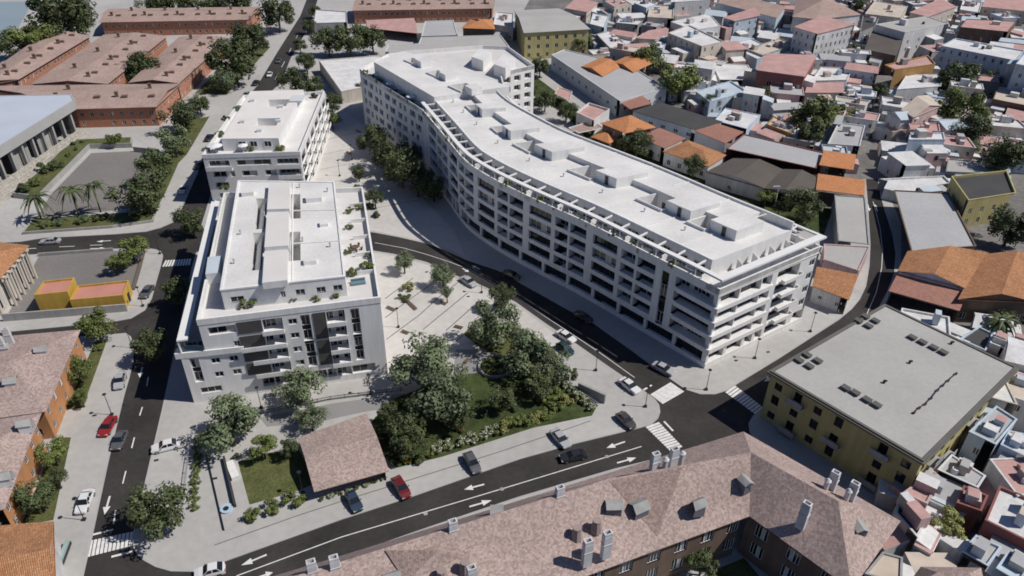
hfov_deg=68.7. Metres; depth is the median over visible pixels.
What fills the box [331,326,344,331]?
window
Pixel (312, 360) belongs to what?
window
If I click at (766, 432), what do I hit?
pavement
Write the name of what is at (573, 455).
car
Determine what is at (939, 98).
town house
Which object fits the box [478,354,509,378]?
ring planter
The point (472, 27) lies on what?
pavilion
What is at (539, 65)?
tree
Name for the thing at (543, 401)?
shrub
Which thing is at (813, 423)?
window
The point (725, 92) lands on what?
town house
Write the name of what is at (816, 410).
window
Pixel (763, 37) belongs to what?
town house
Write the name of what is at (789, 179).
brown gable hall
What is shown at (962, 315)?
window
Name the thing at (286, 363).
window
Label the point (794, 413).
window
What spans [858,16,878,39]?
town house
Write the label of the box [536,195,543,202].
terrace plant
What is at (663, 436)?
crosswalk marking
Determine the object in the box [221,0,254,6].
tree
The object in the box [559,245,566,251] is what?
window
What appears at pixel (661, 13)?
town house
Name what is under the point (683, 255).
terrace door
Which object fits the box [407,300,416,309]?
bench
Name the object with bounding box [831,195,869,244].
flat shed
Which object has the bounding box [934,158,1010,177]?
town house
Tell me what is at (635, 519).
tiled roof block
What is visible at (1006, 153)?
tree
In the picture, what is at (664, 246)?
terrace door
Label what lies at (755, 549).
window
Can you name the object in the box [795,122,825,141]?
tree
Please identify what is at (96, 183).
palm tree
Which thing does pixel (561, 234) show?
window
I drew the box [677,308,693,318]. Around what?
window
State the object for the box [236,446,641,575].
lane line
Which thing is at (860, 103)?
town house
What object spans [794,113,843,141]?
town house
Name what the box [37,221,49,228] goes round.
shrub
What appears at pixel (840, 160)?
orange roof shed
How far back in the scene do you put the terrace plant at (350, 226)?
152.45 m
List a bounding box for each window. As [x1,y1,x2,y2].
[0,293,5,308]
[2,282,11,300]
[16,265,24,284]
[190,358,200,367]
[194,370,203,380]
[201,385,222,392]
[208,325,235,333]
[211,160,229,164]
[211,357,220,362]
[214,171,226,176]
[215,371,223,376]
[217,182,228,186]
[229,355,238,360]
[230,296,243,301]
[233,369,241,373]
[234,340,240,345]
[237,159,270,164]
[243,170,256,175]
[250,141,257,146]
[263,377,274,383]
[264,141,271,145]
[265,318,281,326]
[266,170,275,174]
[268,334,283,339]
[271,348,286,353]
[274,361,289,366]
[275,376,285,381]
[278,158,298,161]
[281,169,298,172]
[288,318,296,323]
[291,332,299,337]
[293,346,301,351]
[295,289,304,294]
[296,359,304,364]
[300,315,310,324]
[303,328,312,338]
[305,342,314,351]
[308,355,317,364]
[315,369,326,375]
[316,286,325,292]
[328,310,342,318]
[328,368,336,374]
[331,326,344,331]
[333,284,342,290]
[333,339,346,345]
[335,353,348,358]
[337,366,351,372]
[350,309,359,318]
[352,322,360,331]
[352,363,374,370]
[354,336,362,345]
[356,349,364,358]
[469,218,479,231]
[480,179,493,192]
[480,191,493,204]
[480,203,493,216]
[480,214,493,228]
[483,229,497,243]
[502,241,518,256]
[514,210,522,217]
[514,222,522,230]
[514,235,521,241]
[515,198,522,205]
[523,252,541,268]
[531,218,550,233]
[531,231,549,246]
[531,243,549,258]
[532,206,551,220]
[546,264,565,280]
[558,257,565,263]
[559,232,567,238]
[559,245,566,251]
[560,219,567,226]
[570,277,590,293]
[573,264,583,272]
[574,239,585,247]
[574,252,584,260]
[575,226,586,234]
[591,570,603,575]
[592,275,612,291]
[593,262,614,278]
[594,249,615,266]
[595,235,617,252]
[595,291,616,308]
[619,560,632,573]
[620,305,643,324]
[622,291,630,298]
[623,278,631,286]
[625,265,633,273]
[626,251,635,259]
[637,300,649,309]
[639,287,651,296]
[641,273,653,283]
[643,259,655,269]
[645,567,656,575]
[647,320,672,340]
[647,550,659,562]
[656,310,663,322]
[658,297,665,309]
[660,283,667,296]
[662,270,669,282]
[670,557,683,570]
[674,539,687,552]
[675,321,690,331]
[676,337,702,358]
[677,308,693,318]
[679,294,695,305]
[681,279,698,291]
[694,332,705,340]
[696,318,707,326]
[699,305,710,313]
[700,530,713,543]
[701,290,713,299]
[721,291,734,300]
[722,537,734,550]
[726,521,738,533]
[737,298,751,306]
[740,282,755,292]
[749,542,763,559]
[754,524,768,542]
[764,322,779,329]
[767,410,774,419]
[771,395,778,405]
[775,382,782,391]
[778,266,791,273]
[779,565,794,575]
[785,420,793,431]
[785,547,801,565]
[789,408,797,417]
[793,392,802,403]
[804,434,812,443]
[809,418,817,429]
[813,406,821,415]
[824,445,833,456]
[829,433,837,442]
[834,416,843,427]
[866,471,876,483]
[872,459,881,469]
[877,442,888,455]
[894,471,905,483]
[900,458,911,469]
[959,312,965,318]
[972,447,979,454]
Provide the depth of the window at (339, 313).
132.06 m
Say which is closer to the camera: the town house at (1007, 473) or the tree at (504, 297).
the town house at (1007, 473)
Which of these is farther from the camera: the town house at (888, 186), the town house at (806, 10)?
the town house at (806, 10)
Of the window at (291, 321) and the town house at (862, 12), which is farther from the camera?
the town house at (862, 12)
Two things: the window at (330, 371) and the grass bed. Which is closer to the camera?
the window at (330, 371)
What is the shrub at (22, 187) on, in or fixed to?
on the retaining wall at (51, 179)
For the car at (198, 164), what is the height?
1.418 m
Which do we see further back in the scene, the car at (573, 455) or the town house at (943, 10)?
the town house at (943, 10)
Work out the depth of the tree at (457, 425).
125.14 m
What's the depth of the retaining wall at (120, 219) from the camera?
186.14 m
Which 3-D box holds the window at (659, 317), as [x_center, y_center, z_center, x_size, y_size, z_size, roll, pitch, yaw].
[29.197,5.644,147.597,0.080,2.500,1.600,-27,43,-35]
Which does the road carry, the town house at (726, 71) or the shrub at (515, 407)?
the town house at (726, 71)
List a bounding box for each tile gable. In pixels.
[581,58,620,76]
[614,53,651,72]
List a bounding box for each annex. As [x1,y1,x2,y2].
[554,86,571,101]
[568,121,601,132]
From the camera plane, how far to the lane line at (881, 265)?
176.38 m
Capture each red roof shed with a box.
[621,96,651,108]
[638,128,685,160]
[694,124,742,152]
[886,272,962,310]
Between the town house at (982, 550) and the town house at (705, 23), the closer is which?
the town house at (982, 550)
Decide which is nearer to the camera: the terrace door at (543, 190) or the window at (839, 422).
the window at (839, 422)
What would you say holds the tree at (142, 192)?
on the pavement at (14, 222)
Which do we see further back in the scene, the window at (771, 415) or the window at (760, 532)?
the window at (771, 415)
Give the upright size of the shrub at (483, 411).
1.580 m
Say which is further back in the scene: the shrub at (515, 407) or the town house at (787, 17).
the town house at (787, 17)
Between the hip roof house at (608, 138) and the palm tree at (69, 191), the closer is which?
the palm tree at (69, 191)
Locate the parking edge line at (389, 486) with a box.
[215,421,588,544]
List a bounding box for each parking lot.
[9,251,140,312]
[37,151,161,217]
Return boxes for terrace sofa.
[350,277,365,285]
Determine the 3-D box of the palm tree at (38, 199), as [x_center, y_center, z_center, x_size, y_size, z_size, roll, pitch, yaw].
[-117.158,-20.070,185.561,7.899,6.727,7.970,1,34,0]
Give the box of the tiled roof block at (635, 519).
[275,431,899,575]
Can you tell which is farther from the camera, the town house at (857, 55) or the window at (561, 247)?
the town house at (857, 55)
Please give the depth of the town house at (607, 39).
313.06 m
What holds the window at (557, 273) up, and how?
in the apartment block at (753, 266)
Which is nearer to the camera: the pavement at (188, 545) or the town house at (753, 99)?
the pavement at (188, 545)
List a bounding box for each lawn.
[238,450,311,503]
[372,369,596,467]
[703,558,758,575]
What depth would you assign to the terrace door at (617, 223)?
151.41 m
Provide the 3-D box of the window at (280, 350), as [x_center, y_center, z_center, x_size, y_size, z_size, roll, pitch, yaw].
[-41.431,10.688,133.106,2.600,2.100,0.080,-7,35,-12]
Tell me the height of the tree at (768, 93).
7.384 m
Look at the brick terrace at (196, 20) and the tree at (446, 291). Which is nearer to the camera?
the tree at (446, 291)
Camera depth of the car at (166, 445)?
123.39 m
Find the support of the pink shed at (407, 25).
on the pavement at (729, 372)
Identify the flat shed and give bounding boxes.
[820,244,869,282]
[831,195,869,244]
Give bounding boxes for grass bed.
[463,322,561,368]
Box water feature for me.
[220,503,232,513]
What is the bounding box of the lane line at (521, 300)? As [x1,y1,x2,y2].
[379,243,634,377]
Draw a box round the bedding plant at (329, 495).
[327,492,334,497]
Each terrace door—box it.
[516,177,524,188]
[541,189,549,200]
[554,194,563,204]
[568,200,577,211]
[583,206,592,219]
[598,213,607,226]
[612,220,622,233]
[628,228,638,240]
[643,235,653,249]
[658,244,670,254]
[676,251,687,265]
[694,259,705,273]
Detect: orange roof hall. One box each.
[892,246,987,310]
[950,251,1023,323]
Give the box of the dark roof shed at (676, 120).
[633,103,721,140]
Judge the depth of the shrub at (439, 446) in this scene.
123.73 m
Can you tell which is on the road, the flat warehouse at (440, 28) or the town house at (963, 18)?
the town house at (963, 18)
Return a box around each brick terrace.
[0,31,90,85]
[0,83,180,127]
[30,32,167,84]
[99,5,261,34]
[128,34,228,99]
[352,0,494,23]
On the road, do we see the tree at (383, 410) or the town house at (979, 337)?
the town house at (979, 337)
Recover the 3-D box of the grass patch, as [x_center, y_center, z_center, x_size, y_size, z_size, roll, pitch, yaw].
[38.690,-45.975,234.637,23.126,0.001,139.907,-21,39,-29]
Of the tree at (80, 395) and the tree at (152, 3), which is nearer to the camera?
the tree at (80, 395)
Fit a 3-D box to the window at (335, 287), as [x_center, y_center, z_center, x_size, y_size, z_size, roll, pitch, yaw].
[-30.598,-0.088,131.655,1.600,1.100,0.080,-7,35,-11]
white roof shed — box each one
[314,9,347,33]
[319,55,381,103]
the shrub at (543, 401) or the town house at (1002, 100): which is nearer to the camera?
the shrub at (543, 401)
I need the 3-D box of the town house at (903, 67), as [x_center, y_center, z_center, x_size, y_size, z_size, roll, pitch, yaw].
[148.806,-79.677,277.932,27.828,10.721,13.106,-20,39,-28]
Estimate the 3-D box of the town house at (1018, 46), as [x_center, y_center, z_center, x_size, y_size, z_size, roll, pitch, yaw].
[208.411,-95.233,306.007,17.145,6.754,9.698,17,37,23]
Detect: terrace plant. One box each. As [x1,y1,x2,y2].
[214,130,223,136]
[218,184,229,190]
[220,115,229,121]
[238,303,247,308]
[240,298,256,306]
[275,145,284,151]
[311,295,320,301]
[343,248,352,254]
[344,224,353,228]
[345,206,353,213]
[345,267,358,276]
[354,204,362,209]
[358,261,373,269]
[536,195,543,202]
[668,259,678,268]
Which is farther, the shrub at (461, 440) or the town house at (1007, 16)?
the town house at (1007, 16)
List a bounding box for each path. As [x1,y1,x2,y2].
[260,393,403,426]
[454,349,516,373]
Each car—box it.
[39,237,61,244]
[74,488,94,514]
[97,415,117,436]
[110,430,128,450]
[112,372,126,389]
[139,285,154,298]
[151,438,180,454]
[178,184,187,193]
[194,161,203,168]
[194,561,225,575]
[204,134,213,141]
[251,80,259,85]
[267,71,272,76]
[344,489,363,513]
[390,474,411,499]
[459,275,476,287]
[462,450,481,474]
[501,269,520,280]
[549,427,571,449]
[555,329,576,343]
[555,341,574,355]
[559,449,587,463]
[572,310,593,323]
[615,410,636,429]
[618,376,640,394]
[651,360,675,376]
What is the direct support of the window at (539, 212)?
in the apartment block at (753, 266)
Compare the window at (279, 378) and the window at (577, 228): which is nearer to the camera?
the window at (279, 378)
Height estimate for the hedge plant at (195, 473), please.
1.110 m
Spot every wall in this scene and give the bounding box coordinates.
[1,304,127,321]
[12,137,132,198]
[22,211,155,234]
[37,248,113,255]
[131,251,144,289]
[133,147,158,152]
[222,456,236,507]
[560,371,570,381]
[578,382,605,403]
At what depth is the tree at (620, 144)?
224.82 m
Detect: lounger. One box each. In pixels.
[641,244,651,250]
[685,265,694,271]
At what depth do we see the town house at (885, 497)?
115.20 m
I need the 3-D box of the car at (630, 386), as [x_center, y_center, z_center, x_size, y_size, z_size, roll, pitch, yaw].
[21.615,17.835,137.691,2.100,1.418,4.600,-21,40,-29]
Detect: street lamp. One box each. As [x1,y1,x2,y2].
[72,497,86,520]
[102,393,113,415]
[255,386,262,408]
[296,470,304,493]
[644,385,649,407]
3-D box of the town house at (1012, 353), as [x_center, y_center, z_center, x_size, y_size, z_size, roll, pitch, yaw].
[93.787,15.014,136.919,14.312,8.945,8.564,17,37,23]
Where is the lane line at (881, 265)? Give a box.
[867,202,882,312]
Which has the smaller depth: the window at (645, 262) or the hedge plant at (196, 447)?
the hedge plant at (196, 447)
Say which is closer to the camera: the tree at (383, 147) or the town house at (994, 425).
the town house at (994, 425)
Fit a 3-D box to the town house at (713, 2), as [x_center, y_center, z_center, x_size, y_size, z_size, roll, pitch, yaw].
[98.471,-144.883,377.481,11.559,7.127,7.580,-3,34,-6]
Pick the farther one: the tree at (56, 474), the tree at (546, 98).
the tree at (546, 98)
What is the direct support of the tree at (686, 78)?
on the pavement at (729, 372)
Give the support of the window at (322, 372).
in the apartment block at (272, 248)
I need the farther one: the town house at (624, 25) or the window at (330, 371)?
the town house at (624, 25)
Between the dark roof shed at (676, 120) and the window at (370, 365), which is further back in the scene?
the dark roof shed at (676, 120)
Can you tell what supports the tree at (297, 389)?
on the pavement at (188, 545)
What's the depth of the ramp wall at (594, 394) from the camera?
134.92 m
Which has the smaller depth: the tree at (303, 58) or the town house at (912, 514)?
the town house at (912, 514)
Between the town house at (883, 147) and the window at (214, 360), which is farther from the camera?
the town house at (883, 147)
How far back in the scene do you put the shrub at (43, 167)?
207.60 m
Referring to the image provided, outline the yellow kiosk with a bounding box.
[34,278,132,309]
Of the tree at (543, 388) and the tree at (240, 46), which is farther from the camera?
the tree at (240, 46)
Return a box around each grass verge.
[22,437,70,523]
[66,340,106,409]
[140,116,208,210]
[195,46,268,94]
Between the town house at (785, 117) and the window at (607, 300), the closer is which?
the window at (607, 300)
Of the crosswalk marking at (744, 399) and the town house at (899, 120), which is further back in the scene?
the town house at (899, 120)
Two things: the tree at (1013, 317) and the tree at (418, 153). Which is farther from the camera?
the tree at (418, 153)
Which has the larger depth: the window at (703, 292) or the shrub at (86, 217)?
the shrub at (86, 217)
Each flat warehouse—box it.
[385,35,508,54]
[421,20,457,36]
[551,49,666,117]
[724,134,822,171]
[894,190,975,250]
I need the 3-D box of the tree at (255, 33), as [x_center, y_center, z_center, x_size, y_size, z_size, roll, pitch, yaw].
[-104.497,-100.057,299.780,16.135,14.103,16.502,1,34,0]
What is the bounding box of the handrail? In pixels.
[205,449,224,530]
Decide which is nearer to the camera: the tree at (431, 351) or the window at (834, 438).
the window at (834, 438)
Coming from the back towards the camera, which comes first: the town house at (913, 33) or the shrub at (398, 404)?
the town house at (913, 33)
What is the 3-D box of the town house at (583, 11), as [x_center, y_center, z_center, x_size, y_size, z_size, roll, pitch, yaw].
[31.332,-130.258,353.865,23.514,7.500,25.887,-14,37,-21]
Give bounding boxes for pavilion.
[298,413,388,491]
[462,19,494,35]
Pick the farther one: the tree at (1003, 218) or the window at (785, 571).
the tree at (1003, 218)
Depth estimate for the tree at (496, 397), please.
129.37 m
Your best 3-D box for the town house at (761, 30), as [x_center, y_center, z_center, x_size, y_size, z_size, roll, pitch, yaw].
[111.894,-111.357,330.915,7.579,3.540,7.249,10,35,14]
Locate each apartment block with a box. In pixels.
[174,180,387,402]
[202,90,330,203]
[360,45,826,368]
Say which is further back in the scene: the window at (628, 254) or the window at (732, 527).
the window at (628, 254)
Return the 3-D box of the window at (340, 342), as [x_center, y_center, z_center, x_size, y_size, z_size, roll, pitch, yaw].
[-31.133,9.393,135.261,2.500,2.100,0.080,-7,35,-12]
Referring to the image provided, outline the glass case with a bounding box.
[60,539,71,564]
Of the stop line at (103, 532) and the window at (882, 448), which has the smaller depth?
the stop line at (103, 532)
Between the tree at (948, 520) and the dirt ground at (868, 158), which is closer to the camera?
the tree at (948, 520)
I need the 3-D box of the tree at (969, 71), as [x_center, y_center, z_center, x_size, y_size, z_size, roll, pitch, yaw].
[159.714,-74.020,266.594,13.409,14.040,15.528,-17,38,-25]
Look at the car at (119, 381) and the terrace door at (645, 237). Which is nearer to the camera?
the car at (119, 381)
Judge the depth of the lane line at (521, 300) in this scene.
159.87 m
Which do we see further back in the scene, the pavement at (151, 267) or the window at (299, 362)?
the pavement at (151, 267)
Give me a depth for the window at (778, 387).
126.72 m
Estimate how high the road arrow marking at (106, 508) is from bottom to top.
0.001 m
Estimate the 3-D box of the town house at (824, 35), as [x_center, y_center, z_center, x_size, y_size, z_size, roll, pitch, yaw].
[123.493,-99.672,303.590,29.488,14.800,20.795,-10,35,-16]
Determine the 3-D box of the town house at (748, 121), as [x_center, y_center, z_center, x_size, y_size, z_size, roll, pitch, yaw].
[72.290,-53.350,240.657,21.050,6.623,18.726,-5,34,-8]
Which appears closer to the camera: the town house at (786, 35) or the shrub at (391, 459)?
the shrub at (391, 459)
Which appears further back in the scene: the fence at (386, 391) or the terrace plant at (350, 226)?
the terrace plant at (350, 226)
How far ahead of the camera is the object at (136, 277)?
168.39 m
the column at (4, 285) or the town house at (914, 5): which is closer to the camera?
the column at (4, 285)
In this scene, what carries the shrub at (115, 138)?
on the retaining wall at (51, 179)
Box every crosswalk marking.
[88,532,132,556]
[162,259,190,266]
[646,422,681,450]
[650,382,683,403]
[726,386,761,413]
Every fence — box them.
[181,431,192,507]
[258,387,403,413]
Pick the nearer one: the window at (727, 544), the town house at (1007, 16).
the window at (727, 544)
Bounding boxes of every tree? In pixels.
[0,30,25,55]
[2,23,54,46]
[10,475,57,514]
[20,191,55,221]
[23,0,98,35]
[34,434,69,466]
[44,465,69,488]
[53,184,92,215]
[57,5,96,34]
[66,354,92,383]
[69,387,87,406]
[71,305,117,341]
[77,180,109,212]
[103,170,166,215]
[104,250,132,273]
[116,235,150,263]
[120,480,189,543]
[121,50,160,79]
[129,327,168,363]
[133,0,165,7]
[133,147,174,185]
[154,123,191,157]
[155,98,197,128]
[159,275,191,306]
[160,0,186,7]
[169,205,203,234]
[179,0,209,7]
[185,93,209,116]
[195,391,260,457]
[203,33,257,84]
[206,0,230,6]
[208,65,236,92]
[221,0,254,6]
[226,20,269,55]
[249,434,277,459]
[253,0,294,32]
[270,366,327,411]
[274,66,308,90]
[279,438,300,458]
[293,38,307,53]
[293,399,330,430]
[295,51,315,72]
[301,19,316,34]
[304,75,325,91]
[308,5,321,15]
[308,26,341,56]
[325,91,343,113]
[327,111,342,128]
[332,23,365,56]
[350,165,365,181]
[355,123,388,157]
[360,24,386,54]
[364,188,384,207]
[369,132,408,167]
[376,401,397,425]
[380,146,426,187]
[385,330,452,386]
[385,410,426,443]
[389,423,431,460]
[391,160,434,196]
[394,249,414,273]
[401,143,422,163]
[405,363,473,424]
[415,175,444,201]
[429,261,455,287]
[438,285,453,302]
[444,400,475,431]
[467,299,522,346]
[486,384,515,411]
[487,282,516,309]
[499,327,551,378]
[523,369,552,399]
[530,56,549,77]
[531,349,570,385]
[534,81,537,94]
[534,91,555,111]
[557,101,579,122]
[573,34,593,48]
[616,134,626,151]
[623,128,653,156]
[632,41,666,72]
[658,62,703,101]
[682,153,707,178]
[683,548,719,575]
[700,94,721,106]
[756,189,777,206]
[759,86,773,97]
[771,200,788,214]
[779,186,826,222]
[787,95,841,133]
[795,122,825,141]
[829,104,861,121]
[850,42,867,49]
[852,0,867,10]
[872,82,890,101]
[929,505,966,539]
[936,85,992,119]
[937,60,982,82]
[937,78,948,89]
[950,111,994,140]
[971,139,982,154]
[978,132,1023,170]
[980,69,1003,83]
[980,311,1022,336]
[987,204,1023,246]
[998,309,1019,326]
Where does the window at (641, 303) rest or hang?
in the apartment block at (753, 266)
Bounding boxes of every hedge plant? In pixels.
[188,501,199,510]
[189,493,200,501]
[190,477,201,484]
[190,485,198,494]
[191,452,202,459]
[191,459,200,468]
[191,467,200,476]
[192,442,202,451]
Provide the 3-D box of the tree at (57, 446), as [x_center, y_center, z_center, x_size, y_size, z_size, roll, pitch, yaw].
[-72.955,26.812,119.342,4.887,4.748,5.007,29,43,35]
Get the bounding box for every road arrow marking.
[103,496,110,514]
[242,554,266,564]
[464,484,483,489]
[469,500,490,506]
[607,441,624,447]
[617,457,634,463]
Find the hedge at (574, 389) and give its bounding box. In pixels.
[533,364,598,406]
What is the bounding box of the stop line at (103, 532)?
[93,529,112,534]
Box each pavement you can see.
[0,0,305,242]
[0,248,162,332]
[0,333,132,575]
[132,251,659,571]
[201,0,870,394]
[386,460,797,575]
[748,179,955,556]
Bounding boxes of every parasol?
[208,142,221,151]
[238,143,247,149]
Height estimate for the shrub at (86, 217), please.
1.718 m
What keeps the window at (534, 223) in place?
in the apartment block at (753, 266)
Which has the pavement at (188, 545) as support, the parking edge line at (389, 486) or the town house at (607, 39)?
the parking edge line at (389, 486)
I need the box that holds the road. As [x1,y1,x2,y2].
[0,0,894,575]
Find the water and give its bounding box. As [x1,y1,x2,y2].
[0,2,30,36]
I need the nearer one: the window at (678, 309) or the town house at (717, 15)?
the window at (678, 309)
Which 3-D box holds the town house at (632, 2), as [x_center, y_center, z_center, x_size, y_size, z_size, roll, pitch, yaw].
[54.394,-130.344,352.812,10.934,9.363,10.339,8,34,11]
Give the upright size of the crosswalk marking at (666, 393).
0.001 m
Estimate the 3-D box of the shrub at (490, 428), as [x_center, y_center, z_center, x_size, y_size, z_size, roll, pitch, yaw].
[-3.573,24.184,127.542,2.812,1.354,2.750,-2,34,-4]
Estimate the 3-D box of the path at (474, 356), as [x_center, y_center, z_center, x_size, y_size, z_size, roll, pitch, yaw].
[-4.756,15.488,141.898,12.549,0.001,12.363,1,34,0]
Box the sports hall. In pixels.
[0,94,77,181]
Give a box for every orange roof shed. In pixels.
[814,174,864,196]
[819,150,856,169]
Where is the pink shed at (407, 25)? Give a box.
[365,18,417,41]
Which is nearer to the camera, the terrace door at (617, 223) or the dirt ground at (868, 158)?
the terrace door at (617, 223)
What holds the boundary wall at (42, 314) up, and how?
on the pavement at (151, 267)
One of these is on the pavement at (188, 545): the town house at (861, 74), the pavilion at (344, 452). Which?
the pavilion at (344, 452)
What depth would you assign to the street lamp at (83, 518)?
110.90 m
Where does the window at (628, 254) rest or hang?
in the apartment block at (753, 266)
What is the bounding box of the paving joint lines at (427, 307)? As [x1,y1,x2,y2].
[385,278,474,345]
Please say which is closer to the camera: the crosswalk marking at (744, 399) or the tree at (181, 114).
the crosswalk marking at (744, 399)
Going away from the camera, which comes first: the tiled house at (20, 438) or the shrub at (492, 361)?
the tiled house at (20, 438)
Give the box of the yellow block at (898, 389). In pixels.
[760,304,1019,491]
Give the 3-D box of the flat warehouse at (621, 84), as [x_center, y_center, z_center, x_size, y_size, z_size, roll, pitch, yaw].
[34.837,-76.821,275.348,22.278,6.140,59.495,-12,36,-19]
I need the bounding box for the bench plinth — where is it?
[226,460,239,480]
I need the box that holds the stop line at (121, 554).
[111,551,131,557]
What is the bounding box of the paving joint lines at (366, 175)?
[320,132,420,209]
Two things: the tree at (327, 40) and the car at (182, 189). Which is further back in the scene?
the tree at (327, 40)
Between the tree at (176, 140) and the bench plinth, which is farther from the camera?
the tree at (176, 140)
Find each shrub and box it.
[16,182,30,191]
[28,176,41,186]
[36,161,52,173]
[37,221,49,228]
[50,160,64,170]
[51,218,63,225]
[67,399,75,405]
[73,216,83,223]
[78,214,89,221]
[93,344,103,350]
[94,212,107,219]
[104,133,121,144]
[129,211,141,218]
[242,507,260,522]
[263,498,278,514]
[281,488,307,506]
[365,202,374,208]
[373,211,379,216]
[378,428,389,436]
[386,452,400,464]
[390,400,400,407]
[397,293,411,302]
[401,281,413,290]
[404,458,412,464]
[414,452,425,463]
[425,447,436,457]
[430,440,446,453]
[442,438,453,449]
[455,436,467,446]
[462,430,478,444]
[475,430,487,439]
[479,407,487,417]
[482,340,495,351]
[484,423,498,435]
[487,357,501,366]
[495,418,509,433]
[504,415,521,427]
[510,401,519,411]
[517,413,531,427]
[529,410,543,424]
[535,406,553,420]
[536,392,551,405]
[547,387,561,400]
[548,400,564,411]
[559,393,573,406]
[562,380,572,388]
[566,385,579,392]
[568,368,577,379]
[573,390,584,399]
[579,396,588,405]
[586,402,595,409]
[644,150,653,158]
[794,217,808,227]
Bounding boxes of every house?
[0,242,37,314]
[0,327,86,438]
[0,413,46,523]
[0,521,63,575]
[491,11,515,40]
[564,0,601,22]
[576,103,609,134]
[584,13,613,33]
[588,47,609,57]
[591,31,623,49]
[591,132,616,148]
[600,0,635,21]
[600,115,655,151]
[604,42,645,72]
[609,16,642,35]
[610,29,638,43]
[612,13,646,32]
[625,43,648,48]
[626,0,639,10]
[633,0,656,20]
[633,27,668,43]
[640,21,663,34]
[646,4,673,29]
[647,41,670,58]
[650,54,678,73]
[654,36,667,56]
[656,0,674,4]
[659,70,705,103]
[663,0,710,23]
[663,140,726,179]
[666,25,723,60]
[670,14,719,38]
[675,58,694,68]
[686,81,746,115]
[689,59,727,87]
[698,30,719,54]
[698,58,727,65]
[704,9,732,26]
[707,108,763,142]
[709,0,716,8]
[712,0,785,34]
[715,63,749,84]
[716,41,746,63]
[719,8,763,40]
[726,36,756,40]
[731,86,773,118]
[738,39,779,68]
[742,53,816,98]
[747,38,796,56]
[755,115,798,142]
[756,29,774,38]
[757,31,780,43]
[761,0,789,5]
[769,83,804,102]
[769,102,802,119]
[772,111,802,123]
[775,29,792,41]
[781,11,793,27]
[782,0,861,39]
[782,130,816,149]
[784,5,794,10]
[788,16,855,54]
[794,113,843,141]
[800,51,825,69]
[803,82,843,104]
[809,267,857,311]
[811,67,850,87]
[814,123,864,156]
[817,53,850,67]
[819,144,858,175]
[829,96,870,110]
[835,102,856,112]
[838,47,870,64]
[839,85,855,96]
[840,0,865,11]
[842,108,886,140]
[844,62,878,87]
[845,85,876,111]
[848,84,865,89]
[849,35,868,47]
[857,0,876,18]
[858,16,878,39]
[858,27,909,75]
[862,1,908,28]
[862,552,914,575]
[866,16,952,61]
[871,451,933,510]
[877,141,906,155]
[877,151,930,177]
[877,175,950,201]
[877,491,941,557]
[878,74,944,102]
[879,95,909,120]
[882,0,902,4]
[883,95,948,141]
[884,111,918,129]
[885,55,940,88]
[885,128,958,172]
[889,470,946,525]
[895,122,940,142]
[900,147,950,175]
[901,308,969,341]
[903,0,928,15]
[903,552,982,575]
[909,0,958,20]
[916,43,947,65]
[927,454,985,524]
[929,38,1023,76]
[929,118,972,135]
[931,96,948,102]
[934,78,990,106]
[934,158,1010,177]
[934,522,1006,575]
[940,29,954,43]
[942,405,1017,472]
[943,133,982,160]
[946,170,1015,226]
[947,13,970,26]
[950,19,1023,43]
[950,322,992,350]
[952,0,975,6]
[953,485,988,532]
[955,0,988,19]
[957,331,1011,354]
[959,16,980,25]
[960,73,999,97]
[967,485,1023,573]
[970,312,1021,336]
[971,457,1023,515]
[975,0,1023,25]
[977,133,1006,150]
[978,382,1017,445]
[982,142,1023,173]
[987,85,1023,113]
[987,115,1023,139]
[989,11,1019,20]
[990,41,1013,47]
[994,108,1023,123]
[994,430,1023,462]
[996,549,1023,575]
[999,38,1023,44]
[999,54,1023,96]
[999,336,1023,372]
[1005,33,1023,39]
[1008,372,1023,432]
[1013,44,1023,55]
[1013,333,1023,340]
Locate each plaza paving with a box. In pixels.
[314,109,464,255]
[373,253,563,383]
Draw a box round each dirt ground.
[524,0,861,209]
[857,0,884,178]
[880,0,1023,566]
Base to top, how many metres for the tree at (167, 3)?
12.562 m
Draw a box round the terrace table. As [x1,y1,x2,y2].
[348,242,362,251]
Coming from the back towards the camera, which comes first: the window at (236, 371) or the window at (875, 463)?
the window at (236, 371)
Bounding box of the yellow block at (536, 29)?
[514,8,589,59]
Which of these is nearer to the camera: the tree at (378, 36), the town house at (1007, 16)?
the tree at (378, 36)
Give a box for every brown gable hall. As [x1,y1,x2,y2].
[705,157,781,200]
[763,169,816,197]
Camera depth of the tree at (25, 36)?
292.88 m
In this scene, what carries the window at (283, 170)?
in the apartment block at (263, 124)
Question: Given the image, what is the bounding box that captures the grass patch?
[534,76,830,233]
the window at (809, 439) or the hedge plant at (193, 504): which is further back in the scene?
the window at (809, 439)
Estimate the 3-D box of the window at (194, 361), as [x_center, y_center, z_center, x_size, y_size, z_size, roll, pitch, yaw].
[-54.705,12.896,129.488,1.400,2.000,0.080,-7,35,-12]

